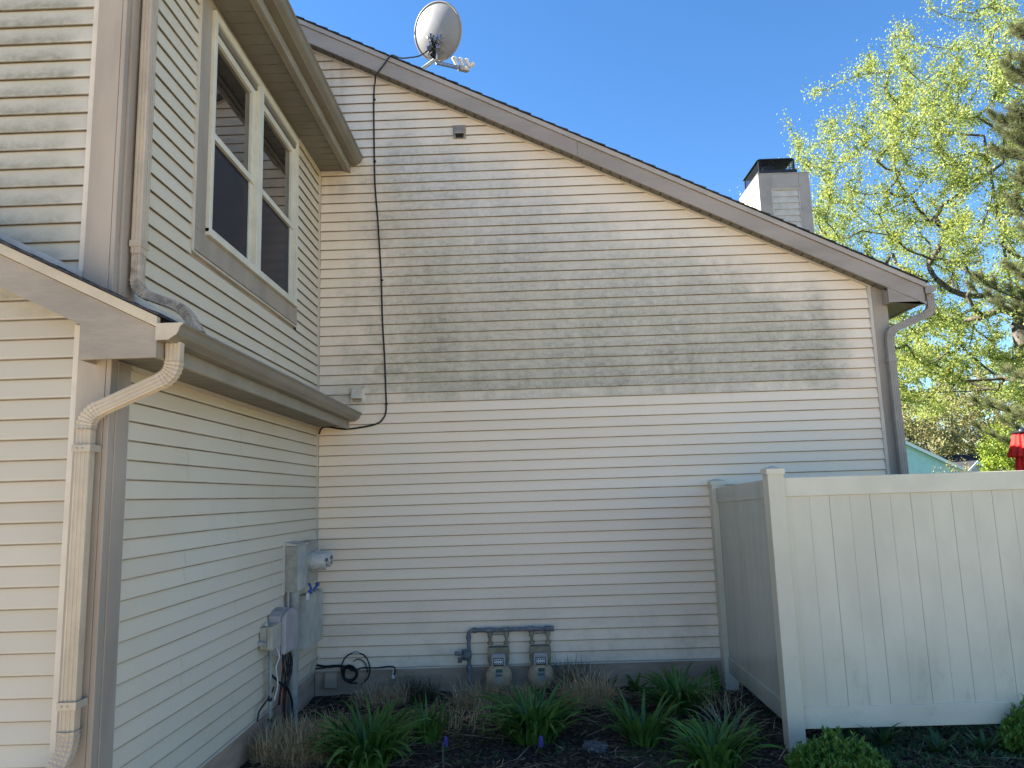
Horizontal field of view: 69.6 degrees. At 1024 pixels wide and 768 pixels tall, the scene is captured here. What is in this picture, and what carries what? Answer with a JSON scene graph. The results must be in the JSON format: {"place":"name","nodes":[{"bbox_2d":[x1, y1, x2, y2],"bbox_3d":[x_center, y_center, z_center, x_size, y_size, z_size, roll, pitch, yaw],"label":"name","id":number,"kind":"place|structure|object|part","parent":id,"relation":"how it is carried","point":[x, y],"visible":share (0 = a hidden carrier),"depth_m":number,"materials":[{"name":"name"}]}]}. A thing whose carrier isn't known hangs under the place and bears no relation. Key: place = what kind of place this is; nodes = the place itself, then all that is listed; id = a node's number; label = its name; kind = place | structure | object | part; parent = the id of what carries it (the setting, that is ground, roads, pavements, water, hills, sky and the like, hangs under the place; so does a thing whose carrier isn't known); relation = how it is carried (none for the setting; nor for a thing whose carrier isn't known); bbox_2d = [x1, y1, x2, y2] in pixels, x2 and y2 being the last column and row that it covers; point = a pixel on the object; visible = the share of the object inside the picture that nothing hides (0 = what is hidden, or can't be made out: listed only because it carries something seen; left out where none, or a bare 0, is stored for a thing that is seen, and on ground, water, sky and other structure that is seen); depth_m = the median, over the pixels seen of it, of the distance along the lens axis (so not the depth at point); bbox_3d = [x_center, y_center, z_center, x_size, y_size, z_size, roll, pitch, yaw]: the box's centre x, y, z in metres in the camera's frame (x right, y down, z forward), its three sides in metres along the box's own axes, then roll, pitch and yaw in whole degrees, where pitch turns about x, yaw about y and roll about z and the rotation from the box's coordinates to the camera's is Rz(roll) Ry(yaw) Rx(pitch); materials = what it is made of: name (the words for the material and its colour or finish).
{"place":"outdoors","nodes":[
{"label":"outdoors","id":0,"kind":"place"},
{"bbox_2d":[245,686,1023,767],"bbox_3d":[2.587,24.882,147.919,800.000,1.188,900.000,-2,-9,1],"label":"ground","id":1,"kind":"structure","parent":0,"point":[674,764],"depth_m":5.42,"materials":[{"name":"brown wood"}]},
{"bbox_2d":[0,0,937,767],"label":"townhouse","id":2,"kind":"structure","parent":1,"relation":"on","point":[604,364],"depth_m":7.07,"materials":[{"name":"beige plastic"}]},
{"bbox_2d":[188,0,298,327],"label":"double window","id":3,"kind":"structure","parent":2,"relation":"in","point":[245,195],"depth_m":5.59,"materials":[{"name":"plastic"}]},
{"bbox_2d":[257,622,280,650],"bbox_3d":[-1.870,1.937,5.684,0.101,0.202,0.254,-2,-9,1],"label":"cable box","id":4,"kind":"object","parent":2,"relation":"attached to","point":[270,637],"visible":1,"depth_m":5.61,"materials":[{"name":"beige plastic"}]},
{"bbox_2d":[274,648,279,700],"bbox_3d":[-1.819,2.238,5.703,0.016,0.408,0.048,-9,-11,40],"label":"white wire","id":5,"kind":"object","parent":4,"relation":"hanging from","point":[276,674],"visible":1,"depth_m":5.70,"materials":[{"name":"plastic"}]},
{"bbox_2d":[267,651,271,738],"bbox_3d":[-1.848,2.421,5.635,0.044,0.786,0.035,-2,-9,1],"label":"cable conduit","id":6,"kind":"object","parent":2,"relation":"attached to","point":[270,686],"visible":0.56,"depth_m":5.64,"materials":[{"name":"grey plastic"}]},
{"bbox_2d":[257,651,293,727],"bbox_3d":[-1.835,2.460,5.751,0.067,0.664,0.660,-2,-9,5],"label":"cable bundle","id":7,"kind":"object","parent":2,"relation":"hanging from","point":[288,673],"visible":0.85,"depth_m":5.91,"materials":[{"name":"black rubber"}]},
{"bbox_2d":[281,662,283,723],"bbox_3d":[-1.830,2.465,5.880,0.015,0.471,0.035,-8,-11,37],"label":"red wire","id":8,"kind":"object","parent":7,"relation":"attached to","point":[282,698],"visible":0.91,"depth_m":5.87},
{"bbox_2d":[268,607,297,655],"bbox_3d":[-1.848,1.989,5.959,0.136,0.355,0.345,-2,-9,1],"label":"telephone box","id":9,"kind":"object","parent":2,"relation":"attached to","point":[286,618],"visible":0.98,"depth_m":5.86,"materials":[{"name":"grey plastic"}]},
{"bbox_2d":[286,592,289,606],"bbox_3d":[-1.883,1.974,6.181,0.034,0.435,0.034,-2,-9,1],"label":"ground conduit","id":10,"kind":"object","parent":2,"relation":"attached to","point":[288,598],"visible":0.17,"depth_m":6.20,"materials":[{"name":"grey plastic"}]},
{"bbox_2d":[281,539,332,594],"bbox_3d":[-1.795,1.602,6.535,0.272,0.430,0.690,-2,-9,1],"label":"meter cabinet","id":11,"kind":"object","parent":2,"relation":"attached to","point":[304,562],"visible":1,"depth_m":6.36,"materials":[{"name":"metal"}]},
{"bbox_2d":[287,591,299,724],"bbox_3d":[-1.836,2.332,6.182,0.086,1.145,0.086,-2,-9,1],"label":"electric conduit","id":12,"kind":"object","parent":11,"relation":"attached to","point":[294,604],"visible":0.41,"depth_m":6.14,"materials":[{"name":"grey plastic"}]},
{"bbox_3d":[-1.814,1.584,6.361,0.004,0.370,0.240,-2,-9,1],"label":"door","id":13,"kind":"part","parent":11,"relation":"part of","materials":[{"name":"grey metal"}]},
{"bbox_2d":[298,656,318,696],"bbox_3d":[-1.841,2.624,6.588,0.017,0.216,0.752,-2,-9,1],"label":"grey wire","id":14,"kind":"object","parent":2,"relation":"attached to","point":[307,677],"visible":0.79,"depth_m":6.61,"materials":[{"name":"plastic"}]},
{"bbox_2d":[299,582,322,649],"bbox_3d":[-1.833,2.086,6.713,0.142,0.580,0.655,-2,-9,1],"label":"breaker box","id":15,"kind":"object","parent":2,"relation":"attached to","point":[310,617],"visible":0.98,"depth_m":6.62,"materials":[{"name":"grey metal"}]},
{"bbox_2d":[300,590,322,648],"bbox_3d":[-1.840,2.151,6.772,0.061,0.460,0.488,-2,-9,1],"label":"door","id":16,"kind":"structure","parent":15,"relation":"in","point":[314,623],"depth_m":6.70,"materials":[{"name":"grey metal"}]},
{"bbox_2d":[315,651,395,683],"bbox_3d":[-1.487,2.699,6.995,0.764,0.302,0.053,-2,-9,1],"label":"coiled cable","id":17,"kind":"object","parent":2,"relation":"attached to","point":[351,668],"visible":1,"depth_m":7.00,"materials":[{"name":"black rubber"}]},
{"bbox_2d":[319,50,427,433],"bbox_3d":[-1.324,-1.748,7.770,1.251,4.538,0.564,3,-10,-30],"label":"wall cable","id":18,"kind":"object","parent":2,"relation":"attached to","point":[381,279],"depth_m":7.63,"materials":[{"name":"black rubber"}]},
{"bbox_2d":[414,1,474,72],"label":"satellite dish","id":19,"kind":"object","parent":2,"relation":"on","point":[438,31],"visible":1,"depth_m":8.69,"materials":[{"name":"grey paint"}]},
{"bbox_2d":[455,626,553,692],"bbox_3d":[-0.064,2.650,6.892,0.940,0.720,0.127,-2,-9,1],"label":"gas pipe","id":20,"kind":"object","parent":1,"relation":"on","point":[466,654],"visible":0.99,"depth_m":6.94,"materials":[{"name":"grey metal"}]},
{"bbox_2d":[486,632,511,690],"bbox_3d":[-0.125,2.592,6.897,0.241,0.510,0.161,-2,-9,1],"label":"gas meter","id":21,"kind":"object","parent":20,"relation":"attached to","point":[499,671],"visible":0.98,"depth_m":6.83,"materials":[{"name":"grey metal"}]},
{"bbox_2d":[528,631,553,688],"bbox_3d":[0.267,2.580,6.892,0.241,0.510,0.161,-2,-9,1],"label":"gas meter","id":22,"kind":"object","parent":20,"relation":"attached to","point":[540,655],"visible":0.93,"depth_m":6.82,"materials":[{"name":"grey metal"}]},
{"bbox_2d":[582,740,608,753],"bbox_3d":[0.610,2.643,5.375,0.210,0.078,0.197,11,-7,-20],"label":"garden stone","id":23,"kind":"object","parent":1,"relation":"on","point":[592,746],"visible":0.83,"depth_m":5.32,"materials":[{"name":"grey stone"}]},
{"bbox_2d":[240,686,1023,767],"bbox_3d":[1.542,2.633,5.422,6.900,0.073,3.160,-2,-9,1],"label":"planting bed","id":24,"kind":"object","parent":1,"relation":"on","point":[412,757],"visible":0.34,"depth_m":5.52,"materials":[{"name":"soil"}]},
{"bbox_2d":[241,706,364,767],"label":"dry grass tuft","id":25,"kind":"object","parent":24,"relation":"on","point":[268,749],"visible":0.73,"depth_m":5.26,"materials":[{"name":"plant"}]},
{"bbox_2d":[282,695,441,767],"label":"daylily clump","id":26,"kind":"object","parent":24,"relation":"on","point":[373,743],"visible":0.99,"depth_m":5.11,"materials":[{"name":"green plant"}]},
{"bbox_2d":[335,678,421,710],"bbox_3d":[-1.197,2.796,6.694,0.793,0.232,0.684,-2,-9,1],"label":"dry grass tuft","id":27,"kind":"object","parent":24,"relation":"on","point":[379,698],"visible":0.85,"depth_m":6.64,"materials":[{"name":"plant"}]},
{"bbox_2d":[388,670,446,704],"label":"feather grass","id":28,"kind":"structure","parent":24,"relation":"on","point":[417,694],"depth_m":6.72,"materials":[{"name":"green plant"}]},
{"bbox_2d":[396,691,456,744],"bbox_3d":[-0.618,2.602,5.697,0.519,0.342,0.485,-2,-9,1],"label":"daylily clump","id":29,"kind":"object","parent":24,"relation":"on","point":[434,733],"visible":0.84,"depth_m":5.67,"materials":[{"name":"green plant"}]},
{"bbox_2d":[440,736,452,755],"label":"muscari flower","id":30,"kind":"object","parent":24,"relation":"on","point":[445,742],"visible":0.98,"depth_m":5.33,"materials":[{"name":"purple plant"}]},
{"bbox_2d":[419,690,493,733],"bbox_3d":[-0.442,2.678,6.091,0.803,0.310,0.810,-2,-9,1],"label":"dry grass tuft","id":31,"kind":"object","parent":24,"relation":"on","point":[460,719],"visible":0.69,"depth_m":6.06,"materials":[{"name":"plant"}]},
{"bbox_2d":[435,675,505,711],"bbox_3d":[-0.359,2.750,6.591,0.738,0.264,0.630,-2,-9,1],"label":"dry grass tuft","id":32,"kind":"object","parent":24,"relation":"on","point":[472,694],"visible":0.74,"depth_m":6.54,"materials":[{"name":"plant"}]},
{"bbox_2d":[493,681,543,702],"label":"dry grass tuft","id":33,"kind":"object","parent":24,"relation":"on","point":[510,694],"visible":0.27,"depth_m":6.61,"materials":[{"name":"plant"}]},
{"bbox_2d":[471,678,599,747],"bbox_3d":[0.176,2.515,5.628,1.024,0.416,1.149,-2,-9,1],"label":"daylily clump","id":34,"kind":"object","parent":24,"relation":"on","point":[529,721],"visible":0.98,"depth_m":5.55,"materials":[{"name":"green plant"}]},
{"bbox_2d":[538,736,548,755],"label":"muscari flower","id":35,"kind":"object","parent":24,"relation":"on","point":[541,744],"visible":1,"depth_m":5.25,"materials":[{"name":"purple plant"}]},
{"bbox_2d":[536,651,633,710],"bbox_3d":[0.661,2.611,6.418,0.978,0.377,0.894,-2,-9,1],"label":"dry grass tuft","id":36,"kind":"object","parent":24,"relation":"on","point":[593,690],"visible":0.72,"depth_m":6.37,"materials":[{"name":"plant"}]},
{"bbox_2d":[601,675,617,688],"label":"broadleaf seedling","id":37,"kind":"object","parent":24,"relation":"on","point":[609,682],"visible":0.38,"depth_m":6.88,"materials":[{"name":"green plant"}]},
{"bbox_2d":[625,673,647,690],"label":"broadleaf seedling","id":38,"kind":"object","parent":24,"relation":"on","point":[631,685],"visible":0.84,"depth_m":6.86,"materials":[{"name":"green plant"}]},
{"bbox_2d":[250,685,1023,767],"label":"straw litter","id":39,"kind":"object","parent":24,"relation":"on","point":[532,745],"visible":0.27,"depth_m":5.68,"materials":[{"name":"beige plant"}]},
{"bbox_2d":[599,686,686,748],"bbox_3d":[0.973,2.479,5.491,0.690,0.416,0.726,-2,-9,1],"label":"daylily clump","id":40,"kind":"object","parent":24,"relation":"on","point":[643,732],"visible":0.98,"depth_m":5.45,"materials":[{"name":"green plant"}]},
{"bbox_2d":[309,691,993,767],"bbox_3d":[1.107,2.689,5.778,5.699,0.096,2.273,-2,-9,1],"label":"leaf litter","id":41,"kind":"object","parent":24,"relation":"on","point":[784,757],"visible":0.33,"depth_m":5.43,"materials":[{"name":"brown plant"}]},
{"bbox_2d":[626,661,730,715],"bbox_3d":[1.430,2.579,6.180,0.918,0.376,0.929,-2,-9,1],"label":"daylily clump","id":42,"kind":"object","parent":24,"relation":"on","point":[682,690],"visible":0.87,"depth_m":6.17,"materials":[{"name":"green plant"}]},
{"bbox_2d":[711,666,719,689],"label":"broadleaf seedling","id":43,"kind":"object","parent":24,"relation":"on","point":[715,677],"visible":0.65,"depth_m":6.82,"materials":[{"name":"green plant"}]},
{"bbox_2d":[412,699,1023,767],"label":"ground cover","id":44,"kind":"object","parent":24,"relation":"on","point":[1007,754],"visible":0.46,"depth_m":5.13,"materials":[{"name":"green plant"}]},
{"bbox_2d":[695,678,744,712],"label":"dry grass tuft","id":45,"kind":"object","parent":24,"relation":"on","point":[728,705],"visible":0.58,"depth_m":6.21,"materials":[{"name":"plant"}]},
{"bbox_2d":[649,707,791,767],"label":"daylily clump","id":46,"kind":"object","parent":24,"relation":"on","point":[710,749],"visible":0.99,"depth_m":5.00,"materials":[{"name":"green plant"}]},
{"bbox_2d":[671,694,778,743],"bbox_3d":[1.583,2.492,5.439,0.716,0.330,0.678,-10,-12,42],"label":"sedge clump","id":47,"kind":"object","parent":24,"relation":"on","point":[734,725],"visible":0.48,"depth_m":5.45,"materials":[{"name":"green plant"}]},
{"bbox_2d":[784,725,891,767],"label":"ground shrub","id":48,"kind":"object","parent":24,"relation":"on","point":[834,750],"visible":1,"depth_m":4.77,"materials":[{"name":"green plant"}]},
{"bbox_2d":[856,722,906,747],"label":"weed","id":49,"kind":"object","parent":24,"relation":"on","point":[885,736],"visible":0.87,"depth_m":5.15,"materials":[{"name":"green plant"}]},
{"bbox_2d":[912,726,958,753],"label":"weed","id":50,"kind":"object","parent":24,"relation":"on","point":[938,744],"visible":0.91,"depth_m":5.07,"materials":[{"name":"green plant"}]},
{"bbox_2d":[952,725,1005,750],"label":"weed","id":51,"kind":"object","parent":24,"relation":"on","point":[980,742],"visible":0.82,"depth_m":5.08,"materials":[{"name":"green plant"}]},
{"bbox_2d":[994,694,1023,755],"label":"ground shrub","id":52,"kind":"object","parent":24,"relation":"on","point":[1011,727],"visible":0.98,"depth_m":5.05,"materials":[{"name":"green plant"}]},
{"bbox_2d":[707,466,1023,752],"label":"privacy fence","id":53,"kind":"object","parent":1,"relation":"on","point":[890,600],"visible":0.96,"depth_m":5.36,"materials":[{"name":"beige plastic"}]},
{"bbox_2d":[729,0,1023,430],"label":"maple tree","id":54,"kind":"object","parent":1,"relation":"on","point":[958,176],"visible":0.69,"depth_m":27.21,"materials":[{"name":"green plant"}]},
{"bbox_2d":[899,369,976,457],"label":"budding tree","id":55,"kind":"object","parent":1,"relation":"on","point":[945,440],"visible":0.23,"depth_m":80.58,"materials":[{"name":"green plant"}]},
{"bbox_2d":[931,456,972,472],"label":"crabapple shrub","id":56,"kind":"object","parent":1,"relation":"on","point":[965,470],"visible":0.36,"depth_m":54.22,"materials":[{"name":"grey plant"}]},
{"bbox_2d":[890,298,1023,454],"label":"maple tree","id":57,"kind":"object","parent":1,"relation":"on","point":[939,353],"visible":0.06,"depth_m":102.24,"materials":[{"name":"green plant"}]},
{"bbox_2d":[907,364,1023,465],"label":"budding tree","id":58,"kind":"object","parent":1,"relation":"on","point":[976,437],"visible":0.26,"depth_m":86.13,"materials":[{"name":"green plant"}]},
{"bbox_2d":[939,454,1004,470],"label":"dark roof house","id":59,"kind":"structure","parent":1,"relation":"on","point":[969,457],"depth_m":80.07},
{"bbox_2d":[962,19,1023,444],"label":"pine tree","id":60,"kind":"object","parent":1,"relation":"on","point":[1013,122],"visible":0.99,"depth_m":19.22,"materials":[{"name":"green plant"}]},
{"bbox_2d":[965,403,1023,471],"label":"lime shrub","id":61,"kind":"object","parent":1,"relation":"on","point":[990,462],"visible":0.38,"depth_m":30.75,"materials":[{"name":"green plant"}]},
{"bbox_2d":[993,390,1023,460],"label":"budding tree","id":62,"kind":"object","parent":1,"relation":"on","point":[1015,419],"visible":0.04,"depth_m":86.28,"materials":[{"name":"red plant"}]},
{"bbox_2d":[1007,427,1023,470],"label":"patio umbrella","id":63,"kind":"object","parent":1,"relation":"on","point":[1016,450],"visible":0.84,"depth_m":9.43,"materials":[{"name":"red fabric"}]},
{"bbox_2d":[289,0,1023,453],"label":"sky","id":64,"kind":"structure","parent":0,"point":[696,91],"materials":[{"name":"blue"}]},
{"bbox_2d":[906,441,967,473],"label":"teal house","id":65,"kind":"structure","parent":0,"point":[921,460],"depth_m":59.13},
{"bbox_2d":[912,389,1022,392],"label":"power line","id":66,"kind":"object","parent":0,"point":[958,391],"visible":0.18,"depth_m":33.97,"materials":[{"name":"black rubber"}]},
{"bbox_2d":[953,460,983,471],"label":"gable house","id":67,"kind":"structure","parent":0,"point":[974,466],"depth_m":64.95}
]}

